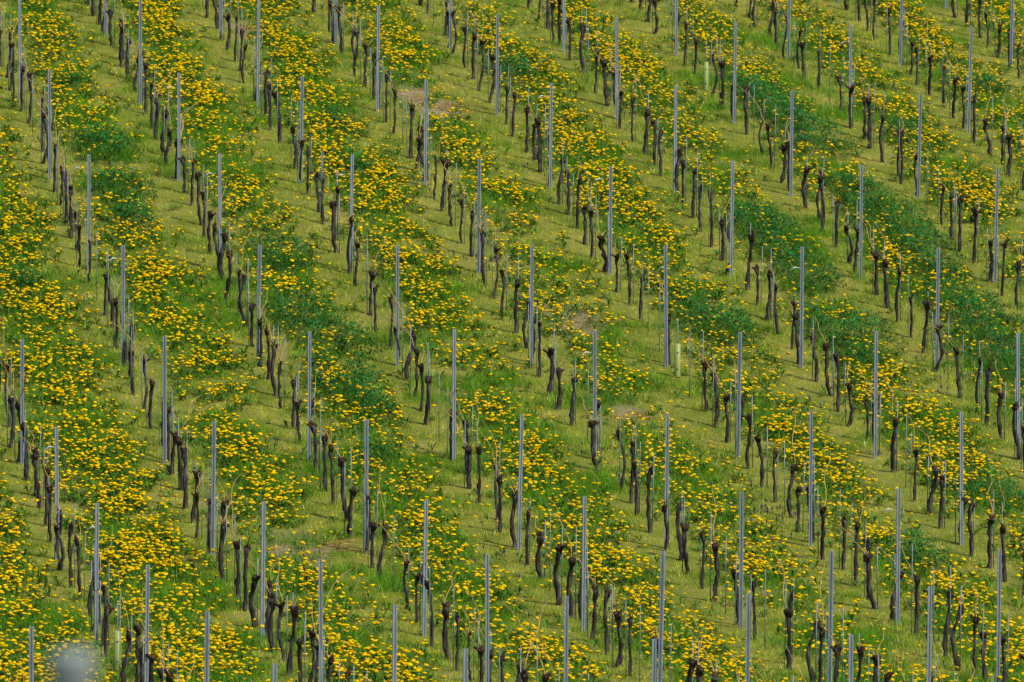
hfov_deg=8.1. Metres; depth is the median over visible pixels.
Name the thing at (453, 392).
trellis post
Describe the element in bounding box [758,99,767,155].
grapevine
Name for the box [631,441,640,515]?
grapevine
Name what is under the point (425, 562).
trellis post
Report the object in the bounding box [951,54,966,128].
grapevine
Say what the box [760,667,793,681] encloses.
grapevine
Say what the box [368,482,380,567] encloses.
grapevine
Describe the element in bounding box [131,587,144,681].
grapevine
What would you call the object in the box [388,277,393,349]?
grapevine
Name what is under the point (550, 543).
vine stake
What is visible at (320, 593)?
trellis post
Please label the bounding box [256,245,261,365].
trellis post
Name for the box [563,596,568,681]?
trellis post
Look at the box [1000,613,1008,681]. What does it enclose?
grapevine
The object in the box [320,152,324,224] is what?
grapevine
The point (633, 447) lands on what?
grapevine
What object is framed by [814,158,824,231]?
grapevine
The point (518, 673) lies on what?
grapevine
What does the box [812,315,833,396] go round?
grapevine
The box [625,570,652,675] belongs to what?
grapevine
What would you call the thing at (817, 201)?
grapevine
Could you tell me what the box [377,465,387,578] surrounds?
grapevine
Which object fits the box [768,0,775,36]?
grapevine
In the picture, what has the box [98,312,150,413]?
grapevine
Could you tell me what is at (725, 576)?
vine stake
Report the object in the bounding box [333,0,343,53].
grapevine
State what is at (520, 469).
trellis post
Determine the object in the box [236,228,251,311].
grapevine
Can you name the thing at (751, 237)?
grapevine
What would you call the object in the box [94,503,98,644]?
trellis post
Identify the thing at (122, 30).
grapevine
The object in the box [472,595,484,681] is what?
grapevine
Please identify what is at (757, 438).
grapevine
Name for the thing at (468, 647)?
grapevine
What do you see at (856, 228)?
grapevine
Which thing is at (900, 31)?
trellis post
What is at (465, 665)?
trellis post
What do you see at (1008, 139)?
grapevine
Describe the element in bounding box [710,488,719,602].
grapevine
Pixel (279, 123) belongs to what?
grapevine
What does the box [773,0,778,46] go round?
grapevine
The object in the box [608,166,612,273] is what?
trellis post
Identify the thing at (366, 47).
grapevine
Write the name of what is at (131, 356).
grapevine
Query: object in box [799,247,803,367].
trellis post
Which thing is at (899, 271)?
grapevine
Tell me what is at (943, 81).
grapevine
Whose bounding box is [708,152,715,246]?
grapevine
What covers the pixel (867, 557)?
grapevine
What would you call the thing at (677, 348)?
vine grow tube
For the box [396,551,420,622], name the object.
grapevine
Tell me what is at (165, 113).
grapevine
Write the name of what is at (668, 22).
vine stake
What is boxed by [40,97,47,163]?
grapevine
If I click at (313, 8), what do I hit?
grapevine
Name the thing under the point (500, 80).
grapevine
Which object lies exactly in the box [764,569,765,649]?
vine stake
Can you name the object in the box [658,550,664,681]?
trellis post
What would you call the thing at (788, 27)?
trellis post
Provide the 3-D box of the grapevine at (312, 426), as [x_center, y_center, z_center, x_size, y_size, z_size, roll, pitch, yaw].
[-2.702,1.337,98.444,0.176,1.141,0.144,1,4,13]
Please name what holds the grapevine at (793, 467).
on the vineyard hillside
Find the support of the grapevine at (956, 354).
on the vineyard hillside
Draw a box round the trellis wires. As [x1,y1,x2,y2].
[0,0,1023,681]
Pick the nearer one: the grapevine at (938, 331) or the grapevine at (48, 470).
the grapevine at (48, 470)
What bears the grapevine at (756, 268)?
on the vineyard hillside
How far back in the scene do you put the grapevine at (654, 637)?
84.39 m
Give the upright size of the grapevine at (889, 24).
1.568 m
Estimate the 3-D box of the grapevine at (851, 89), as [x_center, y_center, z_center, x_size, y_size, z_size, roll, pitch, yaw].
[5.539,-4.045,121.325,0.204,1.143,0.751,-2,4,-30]
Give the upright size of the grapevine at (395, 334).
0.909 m
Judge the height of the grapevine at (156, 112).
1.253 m
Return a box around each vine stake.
[32,75,32,136]
[96,233,96,299]
[254,35,254,72]
[366,261,366,301]
[393,530,393,593]
[402,109,402,143]
[439,370,439,416]
[549,512,550,589]
[587,370,588,440]
[639,604,640,681]
[648,269,648,333]
[659,286,659,350]
[668,0,668,44]
[670,629,670,681]
[689,335,689,397]
[725,535,726,614]
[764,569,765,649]
[905,415,906,487]
[927,157,927,212]
[948,314,948,372]
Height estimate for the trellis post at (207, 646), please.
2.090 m
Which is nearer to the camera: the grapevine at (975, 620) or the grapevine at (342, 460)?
the grapevine at (975, 620)
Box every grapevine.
[0,13,3,66]
[0,317,11,427]
[0,361,17,447]
[1,14,17,90]
[4,360,31,464]
[6,14,11,77]
[11,54,14,101]
[13,37,25,111]
[13,430,44,508]
[18,40,39,123]
[20,410,29,480]
[22,72,44,151]
[26,425,40,496]
[27,90,53,172]
[37,455,54,542]
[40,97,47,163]
[42,437,51,526]
[51,500,64,570]
[52,102,58,192]
[54,476,62,559]
[57,145,65,205]
[62,135,68,222]
[63,191,80,249]
[66,504,75,587]
[67,159,75,238]
[73,507,85,600]
[75,199,84,266]
[85,219,97,282]
[87,543,94,617]
[91,0,95,15]
[91,542,111,631]
[97,0,100,24]
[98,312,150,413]
[99,563,108,646]
[100,580,114,656]
[101,0,107,33]
[102,259,110,315]
[104,0,114,46]
[104,254,114,326]
[112,262,127,348]
[116,570,132,681]
[118,0,123,59]
[119,14,127,66]
[119,21,138,91]
[120,295,128,366]
[125,29,131,79]
[128,288,134,376]
[128,326,135,394]
[130,12,143,101]
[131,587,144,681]
[134,44,147,113]
[136,615,149,681]
[143,635,155,681]
[144,633,177,681]
[148,374,154,428]
[149,67,155,127]
[152,67,174,140]
[156,75,198,153]
[157,603,168,681]
[158,380,168,447]
[162,117,195,205]
[163,649,173,681]
[164,91,172,165]
[167,403,172,461]
[167,405,194,474]
[174,102,195,178]
[176,396,198,490]
[177,139,189,193]
[178,648,194,681]
[180,404,213,509]
[187,145,203,225]
[190,466,202,523]
[191,472,203,538]
[195,193,227,281]
[200,175,207,237]
[205,0,208,17]
[206,467,210,553]
[207,188,215,254]
[212,0,218,29]
[212,178,227,269]
[214,2,246,70]
[216,456,230,561]
[217,473,241,582]
[219,0,224,40]
[220,482,241,598]
[223,0,230,50]
[224,224,232,300]
[226,254,249,326]
[234,0,238,61]
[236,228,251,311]
[239,8,247,82]
[240,500,283,610]
[248,278,256,346]
[248,558,260,627]
[248,560,276,651]
[253,36,262,101]
[255,301,279,395]
[257,288,268,366]
[261,35,287,116]
[262,306,273,379]
[264,557,276,635]
[267,58,271,130]
[267,338,298,429]
[269,81,281,142]
[273,547,287,661]
[276,335,285,408]
[286,592,300,676]
[290,90,297,168]
[294,375,302,443]
[296,110,311,194]
[296,610,305,681]
[297,132,305,182]
[301,583,324,681]
[304,568,352,681]
[306,363,322,457]
[307,397,320,472]
[311,0,315,12]
[311,149,323,212]
[313,422,351,519]
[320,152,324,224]
[320,398,347,491]
[321,624,334,681]
[324,1,356,65]
[325,174,339,253]
[327,0,331,31]
[328,0,334,42]
[328,420,337,505]
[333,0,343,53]
[334,170,339,240]
[339,634,371,681]
[342,636,353,681]
[344,462,360,535]
[346,200,353,273]
[353,2,358,75]
[353,222,359,285]
[360,18,371,86]
[360,448,372,553]
[367,236,386,315]
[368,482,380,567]
[370,20,384,99]
[371,253,391,333]
[371,519,409,609]
[374,26,388,109]
[374,60,396,133]
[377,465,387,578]
[380,280,415,379]
[383,37,395,122]
[387,314,419,396]
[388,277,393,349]
[392,317,400,360]
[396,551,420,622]
[402,84,414,158]
[414,119,423,172]
[415,342,428,410]
[416,91,428,180]
[419,533,450,628]
[422,567,433,646]
[423,350,432,424]
[426,0,430,13]
[432,132,445,198]
[433,402,472,488]
[439,568,455,659]
[440,150,450,211]
[440,160,456,226]
[443,0,447,35]
[445,0,448,46]
[447,370,462,458]
[448,2,477,79]
[450,0,456,54]
[451,168,474,256]
[452,396,472,474]
[453,189,487,287]
[453,602,460,671]
[457,180,468,243]
[460,7,474,68]
[461,604,474,681]
[463,607,493,681]
[471,421,501,519]
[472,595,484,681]
[474,392,481,503]
[476,198,487,272]
[477,2,487,91]
[483,420,503,532]
[487,455,530,564]
[488,19,495,102]
[490,205,501,298]
[491,241,521,333]
[493,36,526,111]
[495,598,550,681]
[497,611,533,681]
[499,258,506,315]
[504,65,509,124]
[509,449,530,547]
[510,76,517,136]
[516,93,545,172]
[516,646,534,681]
[520,603,546,681]
[520,611,559,681]
[522,287,541,348]
[522,504,545,579]
[525,87,529,152]
[525,280,536,360]
[532,116,536,160]
[536,296,550,377]
[537,0,542,18]
[542,322,554,395]
[544,0,549,28]
[546,98,556,186]
[549,1,555,42]
[549,498,578,619]
[553,527,567,605]
[555,340,590,409]
[556,141,566,204]
[557,0,561,44]
[563,164,570,214]
[566,4,581,60]
[569,359,579,425]
[569,553,602,641]
[573,155,582,228]
[574,39,611,106]
[576,392,601,469]
[577,512,591,629]
[578,0,587,72]
[579,182,591,244]
[583,195,608,272]
[585,173,596,257]
[593,26,599,93]
[593,383,600,453]
[600,35,620,117]
[602,567,617,654]
[603,572,624,667]
[608,407,625,490]
[609,237,621,291]
[610,61,623,128]
[623,222,651,304]
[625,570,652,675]
[629,409,635,503]
[631,70,637,141]
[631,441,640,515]
[633,75,649,154]
[639,260,645,321]
[645,0,651,22]
[646,265,672,364]
[646,453,655,532]
[649,87,695,164]
[651,0,658,33]
[652,624,662,681]
[656,115,673,176]
[661,469,698,551]
[672,0,680,52]
[672,328,719,427]
[674,112,703,190]
[676,502,683,560]
[677,614,721,681]
[679,135,686,203]
[680,496,689,574]
[683,20,687,65]
[685,639,701,681]
[691,151,698,217]
[692,35,698,76]
[693,613,703,681]
[697,514,705,588]
[698,177,703,231]
[699,355,730,442]
[700,331,712,411]
[703,17,725,108]
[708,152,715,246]
[709,39,717,97]
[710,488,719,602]
[719,181,737,260]
[721,346,745,452]
[724,210,729,272]
[725,650,752,681]
[727,79,738,120]
[730,80,775,168]
[731,553,738,625]
[742,67,765,134]
[742,390,756,468]
[745,223,755,289]
[747,0,752,17]
[750,540,781,639]
[751,0,757,26]
[752,246,762,305]
[752,406,781,487]
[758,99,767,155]
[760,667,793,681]
[765,248,772,320]
[766,261,779,334]
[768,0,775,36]
[771,545,793,669]
[772,433,779,502]
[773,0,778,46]
[778,125,786,182]
[779,13,812,78]
[781,2,787,58]
[782,294,799,363]
[784,407,797,517]
[785,115,789,190]
[786,645,805,681]
[787,583,795,663]
[790,293,798,349]
[793,460,804,531]
[794,3,814,69]
[801,155,812,208]
[805,453,814,542]
[806,595,824,681]
[809,318,818,381]
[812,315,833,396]
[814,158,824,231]
[815,607,843,681]
[816,48,821,89]
[816,156,828,219]
[817,452,830,559]
[817,560,825,681]
[829,66,854,128]
[832,166,873,247]
[832,523,878,608]
[833,333,857,411]
[835,58,844,112]
[839,490,847,569]
[842,205,853,263]
[842,350,853,426]
[844,0,848,9]
[850,210,879,294]
[851,213,871,272]
[851,491,870,586]
[853,74,874,148]
[853,365,899,455]
[855,0,860,21]
[856,63,868,138]
[856,633,865,681]
[858,76,886,162]
[862,385,871,440]
[862,528,872,599]
[864,0,871,30]
[868,616,888,681]
[870,520,920,636]
[872,0,876,39]
[874,543,906,621]
[875,222,889,308]
[878,654,900,681]
[882,375,901,472]
[886,0,892,54]
[889,20,913,73]
[892,646,912,681]
[894,252,901,322]
[896,117,903,174]
[897,119,903,183]
[897,123,917,194]
[898,16,905,64]
[905,408,918,501]
[908,275,915,337]
[914,34,919,84]
[915,423,938,514]
[918,622,947,681]
[922,296,932,352]
[923,562,938,646]
[925,21,933,95]
[928,324,963,398]
[929,174,954,239]
[932,312,944,371]
[935,39,958,118]
[937,447,945,528]
[938,164,945,224]
[942,59,946,107]
[942,565,956,659]
[951,0,957,17]
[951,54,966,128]
[951,579,966,670]
[954,640,989,681]
[955,159,975,251]
[955,472,967,543]
[964,485,999,556]
[965,0,970,26]
[970,582,980,676]
[971,57,982,142]
[971,198,981,263]
[975,340,981,412]
[977,0,982,38]
[979,602,988,681]
[981,329,1013,425]
[982,81,992,154]
[984,0,991,47]
[985,211,994,282]
[985,476,996,568]
[988,7,1002,57]
[994,358,1009,441]
[998,217,1008,295]
[998,480,1006,581]
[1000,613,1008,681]
[1001,89,1005,164]
[1003,97,1012,176]
[1007,9,1014,63]
[1008,104,1023,190]
[1012,26,1022,77]
[1012,378,1020,459]
[1014,233,1023,308]
[1020,398,1023,472]
[1021,542,1023,597]
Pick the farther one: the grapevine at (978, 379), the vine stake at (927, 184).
the vine stake at (927, 184)
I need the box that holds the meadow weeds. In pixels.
[6,50,1023,572]
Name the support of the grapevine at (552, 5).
on the vineyard hillside
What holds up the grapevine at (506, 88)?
on the vineyard hillside
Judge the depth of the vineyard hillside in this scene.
107.37 m
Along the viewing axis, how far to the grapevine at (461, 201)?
111.39 m
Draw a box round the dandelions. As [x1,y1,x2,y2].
[0,0,1023,681]
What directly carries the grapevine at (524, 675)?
on the vineyard hillside
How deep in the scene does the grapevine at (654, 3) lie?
127.47 m
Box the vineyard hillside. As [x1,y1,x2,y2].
[0,0,1023,681]
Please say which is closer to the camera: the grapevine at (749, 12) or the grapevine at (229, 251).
the grapevine at (229, 251)
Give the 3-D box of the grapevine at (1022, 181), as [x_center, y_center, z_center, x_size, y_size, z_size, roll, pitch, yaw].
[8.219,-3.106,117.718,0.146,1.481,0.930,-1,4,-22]
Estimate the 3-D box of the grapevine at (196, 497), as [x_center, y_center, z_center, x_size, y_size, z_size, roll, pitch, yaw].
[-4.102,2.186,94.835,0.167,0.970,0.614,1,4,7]
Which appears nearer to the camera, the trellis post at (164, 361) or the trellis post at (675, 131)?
the trellis post at (164, 361)
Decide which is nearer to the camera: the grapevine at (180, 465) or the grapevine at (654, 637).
the grapevine at (654, 637)
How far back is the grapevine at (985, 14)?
128.64 m
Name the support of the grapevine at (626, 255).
on the vineyard hillside
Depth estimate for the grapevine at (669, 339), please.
105.24 m
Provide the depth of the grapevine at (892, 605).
90.30 m
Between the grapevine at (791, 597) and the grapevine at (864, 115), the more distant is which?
the grapevine at (864, 115)
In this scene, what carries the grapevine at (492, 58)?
on the vineyard hillside
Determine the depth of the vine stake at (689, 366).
103.42 m
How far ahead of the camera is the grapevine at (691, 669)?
82.51 m
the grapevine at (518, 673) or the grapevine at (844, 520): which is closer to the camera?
the grapevine at (518, 673)
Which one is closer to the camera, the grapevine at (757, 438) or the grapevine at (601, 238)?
the grapevine at (757, 438)
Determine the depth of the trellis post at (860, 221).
110.79 m
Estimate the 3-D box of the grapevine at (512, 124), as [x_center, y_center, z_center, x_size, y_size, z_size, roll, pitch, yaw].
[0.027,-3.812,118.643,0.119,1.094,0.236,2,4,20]
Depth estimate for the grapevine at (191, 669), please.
80.39 m
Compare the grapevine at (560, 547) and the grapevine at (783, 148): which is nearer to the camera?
the grapevine at (560, 547)
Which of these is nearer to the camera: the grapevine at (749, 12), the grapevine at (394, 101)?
the grapevine at (394, 101)
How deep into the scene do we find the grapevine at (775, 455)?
97.68 m
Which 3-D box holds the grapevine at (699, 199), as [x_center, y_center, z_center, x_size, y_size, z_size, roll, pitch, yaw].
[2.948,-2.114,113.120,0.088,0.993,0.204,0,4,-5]
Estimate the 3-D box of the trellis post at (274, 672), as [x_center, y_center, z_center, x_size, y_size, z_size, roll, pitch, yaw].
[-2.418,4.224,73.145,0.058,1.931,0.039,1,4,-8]
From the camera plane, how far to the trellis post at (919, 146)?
116.13 m
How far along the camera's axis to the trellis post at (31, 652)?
77.79 m
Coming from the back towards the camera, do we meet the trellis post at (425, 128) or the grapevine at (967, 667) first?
the trellis post at (425, 128)
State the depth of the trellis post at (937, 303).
105.80 m
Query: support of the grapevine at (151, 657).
on the vineyard hillside
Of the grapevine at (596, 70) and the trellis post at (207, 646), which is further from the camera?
the grapevine at (596, 70)
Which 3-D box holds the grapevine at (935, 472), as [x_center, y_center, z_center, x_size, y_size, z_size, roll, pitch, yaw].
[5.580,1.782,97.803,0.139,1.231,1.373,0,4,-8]
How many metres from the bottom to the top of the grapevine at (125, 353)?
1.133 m
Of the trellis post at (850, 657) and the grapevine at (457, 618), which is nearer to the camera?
the trellis post at (850, 657)
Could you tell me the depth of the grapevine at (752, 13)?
128.76 m
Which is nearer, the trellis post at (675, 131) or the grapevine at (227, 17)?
the trellis post at (675, 131)
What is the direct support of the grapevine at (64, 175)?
on the vineyard hillside
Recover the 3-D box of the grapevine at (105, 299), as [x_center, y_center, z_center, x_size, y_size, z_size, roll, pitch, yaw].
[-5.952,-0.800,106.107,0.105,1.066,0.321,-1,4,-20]
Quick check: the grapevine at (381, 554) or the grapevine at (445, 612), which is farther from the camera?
the grapevine at (381, 554)
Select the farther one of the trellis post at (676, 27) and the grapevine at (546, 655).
the trellis post at (676, 27)
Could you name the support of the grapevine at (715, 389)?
on the vineyard hillside
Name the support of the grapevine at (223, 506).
on the vineyard hillside
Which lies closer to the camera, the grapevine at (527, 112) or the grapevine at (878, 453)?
the grapevine at (878, 453)
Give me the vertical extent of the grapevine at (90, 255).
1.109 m
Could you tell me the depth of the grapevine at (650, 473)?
95.68 m
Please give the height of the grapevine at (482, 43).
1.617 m
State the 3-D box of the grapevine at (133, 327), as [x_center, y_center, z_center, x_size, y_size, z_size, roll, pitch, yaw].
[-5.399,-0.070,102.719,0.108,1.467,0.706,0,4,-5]
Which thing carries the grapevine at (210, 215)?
on the vineyard hillside
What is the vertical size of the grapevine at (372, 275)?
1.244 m
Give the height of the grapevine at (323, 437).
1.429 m
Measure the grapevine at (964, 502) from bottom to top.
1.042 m
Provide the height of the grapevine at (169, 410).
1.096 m
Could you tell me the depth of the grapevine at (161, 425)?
99.51 m
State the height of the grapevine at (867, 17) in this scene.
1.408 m
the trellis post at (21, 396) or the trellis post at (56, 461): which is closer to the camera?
the trellis post at (56, 461)
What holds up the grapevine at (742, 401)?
on the vineyard hillside
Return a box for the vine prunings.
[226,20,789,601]
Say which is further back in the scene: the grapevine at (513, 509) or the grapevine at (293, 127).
the grapevine at (293, 127)
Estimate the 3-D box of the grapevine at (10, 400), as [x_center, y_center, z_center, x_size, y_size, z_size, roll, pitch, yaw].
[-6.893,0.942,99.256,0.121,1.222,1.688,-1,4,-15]
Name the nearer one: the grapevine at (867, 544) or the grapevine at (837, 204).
the grapevine at (867, 544)
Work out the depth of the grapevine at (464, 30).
123.50 m
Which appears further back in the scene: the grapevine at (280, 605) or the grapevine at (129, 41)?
the grapevine at (129, 41)
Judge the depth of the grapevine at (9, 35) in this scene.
120.39 m
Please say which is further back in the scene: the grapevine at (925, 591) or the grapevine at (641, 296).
the grapevine at (641, 296)
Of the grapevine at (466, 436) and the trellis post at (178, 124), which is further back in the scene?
the trellis post at (178, 124)
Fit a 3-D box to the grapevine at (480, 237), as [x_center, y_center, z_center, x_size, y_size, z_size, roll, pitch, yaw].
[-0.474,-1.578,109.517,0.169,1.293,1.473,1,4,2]
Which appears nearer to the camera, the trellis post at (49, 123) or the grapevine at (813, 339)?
the grapevine at (813, 339)
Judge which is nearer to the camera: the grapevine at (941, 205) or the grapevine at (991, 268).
the grapevine at (991, 268)
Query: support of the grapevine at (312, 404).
on the vineyard hillside
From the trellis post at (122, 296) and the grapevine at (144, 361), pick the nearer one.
the grapevine at (144, 361)
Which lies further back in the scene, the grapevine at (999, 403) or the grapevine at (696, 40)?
the grapevine at (696, 40)
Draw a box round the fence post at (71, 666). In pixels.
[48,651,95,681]
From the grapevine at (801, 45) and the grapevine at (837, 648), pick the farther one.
the grapevine at (801, 45)
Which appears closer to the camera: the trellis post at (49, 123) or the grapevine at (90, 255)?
the grapevine at (90, 255)
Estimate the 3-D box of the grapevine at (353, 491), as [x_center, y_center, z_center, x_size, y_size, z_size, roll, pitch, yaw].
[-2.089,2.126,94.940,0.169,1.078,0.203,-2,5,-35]
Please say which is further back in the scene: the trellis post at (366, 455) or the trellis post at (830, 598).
the trellis post at (366, 455)
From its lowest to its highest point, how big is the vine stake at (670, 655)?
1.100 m
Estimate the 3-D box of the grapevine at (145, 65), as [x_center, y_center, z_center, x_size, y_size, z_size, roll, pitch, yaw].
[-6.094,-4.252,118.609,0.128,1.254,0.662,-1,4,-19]
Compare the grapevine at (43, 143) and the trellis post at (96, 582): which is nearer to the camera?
the trellis post at (96, 582)
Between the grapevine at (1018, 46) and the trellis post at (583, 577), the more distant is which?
the grapevine at (1018, 46)
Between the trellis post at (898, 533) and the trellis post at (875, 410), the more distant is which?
the trellis post at (875, 410)
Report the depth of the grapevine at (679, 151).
115.42 m
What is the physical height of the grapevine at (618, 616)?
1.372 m
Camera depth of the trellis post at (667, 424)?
94.71 m
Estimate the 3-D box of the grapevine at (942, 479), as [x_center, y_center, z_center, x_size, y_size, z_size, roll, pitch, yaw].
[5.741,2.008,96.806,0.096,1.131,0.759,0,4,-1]
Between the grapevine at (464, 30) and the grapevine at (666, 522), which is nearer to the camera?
the grapevine at (666, 522)
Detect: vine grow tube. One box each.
[114,600,120,670]
[674,318,680,376]
[703,40,708,89]
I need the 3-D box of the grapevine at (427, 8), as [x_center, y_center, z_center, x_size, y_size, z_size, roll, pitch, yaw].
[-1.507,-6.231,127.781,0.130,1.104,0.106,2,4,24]
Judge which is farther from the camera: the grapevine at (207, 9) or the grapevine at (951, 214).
the grapevine at (207, 9)
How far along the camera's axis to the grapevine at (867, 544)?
91.81 m
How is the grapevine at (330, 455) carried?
on the vineyard hillside
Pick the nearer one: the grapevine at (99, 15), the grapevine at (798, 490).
the grapevine at (798, 490)
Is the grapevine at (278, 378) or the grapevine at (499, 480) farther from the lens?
the grapevine at (278, 378)
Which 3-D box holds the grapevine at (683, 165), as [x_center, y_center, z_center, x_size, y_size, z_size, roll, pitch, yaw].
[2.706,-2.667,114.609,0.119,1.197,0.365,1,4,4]
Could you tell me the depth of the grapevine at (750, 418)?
99.60 m
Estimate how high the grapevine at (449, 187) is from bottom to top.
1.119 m
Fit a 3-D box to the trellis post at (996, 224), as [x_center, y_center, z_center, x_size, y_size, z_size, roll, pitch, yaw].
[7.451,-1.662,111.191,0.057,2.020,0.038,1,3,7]
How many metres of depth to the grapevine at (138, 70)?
119.11 m
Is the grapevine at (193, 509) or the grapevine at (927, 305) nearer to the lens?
the grapevine at (193, 509)
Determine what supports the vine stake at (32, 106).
on the vineyard hillside
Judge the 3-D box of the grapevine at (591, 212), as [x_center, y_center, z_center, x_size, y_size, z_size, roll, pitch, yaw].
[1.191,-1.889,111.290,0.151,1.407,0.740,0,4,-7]
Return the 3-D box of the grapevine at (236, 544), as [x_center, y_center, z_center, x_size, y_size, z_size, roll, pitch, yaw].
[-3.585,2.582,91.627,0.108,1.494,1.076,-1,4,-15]
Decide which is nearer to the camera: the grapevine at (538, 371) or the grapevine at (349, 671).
the grapevine at (349, 671)
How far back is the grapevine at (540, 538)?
92.65 m
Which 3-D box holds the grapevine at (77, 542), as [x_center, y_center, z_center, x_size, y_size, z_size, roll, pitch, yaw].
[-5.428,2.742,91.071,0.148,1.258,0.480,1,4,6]
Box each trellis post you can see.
[18,0,21,102]
[20,339,23,464]
[29,626,33,681]
[48,69,50,179]
[54,426,58,559]
[87,154,90,269]
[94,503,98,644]
[104,0,107,36]
[121,245,124,364]
[138,0,141,104]
[144,564,149,681]
[162,336,166,462]
[177,73,180,181]
[204,611,209,681]
[211,421,215,555]
[218,153,221,252]
[219,0,222,33]
[256,0,259,107]
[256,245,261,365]
[260,501,265,640]
[272,663,277,681]
[299,76,303,183]
[307,331,311,461]
[318,559,323,681]
[334,0,337,44]
[349,154,353,271]
[364,419,368,551]
[376,5,379,111]
[392,604,396,681]
[395,246,399,365]
[422,500,427,635]
[424,79,427,186]
[449,0,451,47]
[452,329,455,460]
[463,648,467,681]
[477,158,480,273]
[485,554,489,681]
[495,14,498,114]
[517,415,523,550]
[530,244,533,365]
[549,83,552,189]
[562,0,565,51]
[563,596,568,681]
[581,496,586,631]
[593,330,596,456]
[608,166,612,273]
[615,17,618,118]
[651,639,656,681]
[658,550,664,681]
[663,245,667,366]
[664,414,669,548]
[673,85,676,191]
[675,0,677,55]
[729,161,733,276]
[732,21,736,122]
[736,332,741,458]
[739,492,743,627]
[745,594,750,681]
[787,0,790,59]
[789,91,793,195]
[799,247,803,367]
[808,411,812,546]
[827,551,833,681]
[848,634,853,681]
[849,24,851,118]
[859,165,862,279]
[873,331,877,458]
[895,488,900,624]
[899,0,902,64]
[917,94,921,199]
[926,586,932,681]
[935,248,939,365]
[959,412,963,544]
[967,26,972,132]
[993,167,998,282]
[996,549,1001,681]
[1009,0,1013,69]
[1016,333,1019,458]
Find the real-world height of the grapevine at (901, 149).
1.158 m
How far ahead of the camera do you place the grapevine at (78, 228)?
108.76 m
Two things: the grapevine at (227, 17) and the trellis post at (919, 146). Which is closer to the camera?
the trellis post at (919, 146)
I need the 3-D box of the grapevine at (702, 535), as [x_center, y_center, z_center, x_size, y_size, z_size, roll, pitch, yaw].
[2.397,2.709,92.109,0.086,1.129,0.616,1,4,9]
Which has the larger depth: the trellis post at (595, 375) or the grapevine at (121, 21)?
the grapevine at (121, 21)
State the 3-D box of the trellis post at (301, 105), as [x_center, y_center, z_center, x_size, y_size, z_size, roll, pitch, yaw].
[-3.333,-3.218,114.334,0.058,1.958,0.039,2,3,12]
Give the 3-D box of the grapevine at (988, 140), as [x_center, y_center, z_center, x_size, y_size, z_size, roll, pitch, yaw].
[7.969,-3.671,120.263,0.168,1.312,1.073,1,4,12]
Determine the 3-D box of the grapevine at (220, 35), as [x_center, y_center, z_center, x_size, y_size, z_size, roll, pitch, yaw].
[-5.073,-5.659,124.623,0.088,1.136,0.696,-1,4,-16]
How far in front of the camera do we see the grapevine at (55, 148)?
112.89 m
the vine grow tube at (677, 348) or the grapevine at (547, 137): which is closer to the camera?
the vine grow tube at (677, 348)
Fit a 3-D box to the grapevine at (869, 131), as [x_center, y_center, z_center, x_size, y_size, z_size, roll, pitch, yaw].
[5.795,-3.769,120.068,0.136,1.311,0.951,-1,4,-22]
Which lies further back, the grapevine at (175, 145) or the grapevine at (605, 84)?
the grapevine at (605, 84)
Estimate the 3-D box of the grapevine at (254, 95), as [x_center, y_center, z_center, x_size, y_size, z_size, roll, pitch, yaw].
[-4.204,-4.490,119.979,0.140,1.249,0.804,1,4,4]
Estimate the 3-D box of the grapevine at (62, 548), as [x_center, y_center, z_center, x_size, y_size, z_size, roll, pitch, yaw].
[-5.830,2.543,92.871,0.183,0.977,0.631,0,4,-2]
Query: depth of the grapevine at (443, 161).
113.15 m
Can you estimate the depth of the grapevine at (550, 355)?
103.10 m
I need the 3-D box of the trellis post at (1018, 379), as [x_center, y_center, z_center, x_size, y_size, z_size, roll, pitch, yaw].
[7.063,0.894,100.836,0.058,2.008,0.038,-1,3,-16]
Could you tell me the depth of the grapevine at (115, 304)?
104.52 m
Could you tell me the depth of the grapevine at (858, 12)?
130.02 m
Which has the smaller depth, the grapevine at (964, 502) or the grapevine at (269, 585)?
the grapevine at (269, 585)
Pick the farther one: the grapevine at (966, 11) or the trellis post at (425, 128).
the grapevine at (966, 11)
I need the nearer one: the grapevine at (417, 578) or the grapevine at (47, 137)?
the grapevine at (417, 578)
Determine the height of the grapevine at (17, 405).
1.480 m
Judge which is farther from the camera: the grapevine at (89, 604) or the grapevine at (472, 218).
the grapevine at (472, 218)
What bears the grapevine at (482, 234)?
on the vineyard hillside
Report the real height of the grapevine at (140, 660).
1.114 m
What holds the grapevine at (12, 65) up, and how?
on the vineyard hillside
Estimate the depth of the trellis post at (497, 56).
119.99 m
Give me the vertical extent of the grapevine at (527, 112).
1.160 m
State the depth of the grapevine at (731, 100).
121.03 m
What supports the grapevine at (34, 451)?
on the vineyard hillside
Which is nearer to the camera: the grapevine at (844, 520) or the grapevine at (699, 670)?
the grapevine at (699, 670)
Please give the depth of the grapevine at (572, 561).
90.21 m
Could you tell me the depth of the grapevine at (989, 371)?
102.69 m
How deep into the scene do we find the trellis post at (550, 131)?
115.04 m
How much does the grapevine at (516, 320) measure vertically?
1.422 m
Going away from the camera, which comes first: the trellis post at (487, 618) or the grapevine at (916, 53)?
the trellis post at (487, 618)
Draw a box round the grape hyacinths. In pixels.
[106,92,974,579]
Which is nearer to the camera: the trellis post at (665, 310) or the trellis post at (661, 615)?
the trellis post at (661, 615)
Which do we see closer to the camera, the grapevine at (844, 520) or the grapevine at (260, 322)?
the grapevine at (844, 520)
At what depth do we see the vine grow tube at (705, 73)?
123.15 m
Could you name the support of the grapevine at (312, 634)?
on the vineyard hillside
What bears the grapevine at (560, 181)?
on the vineyard hillside

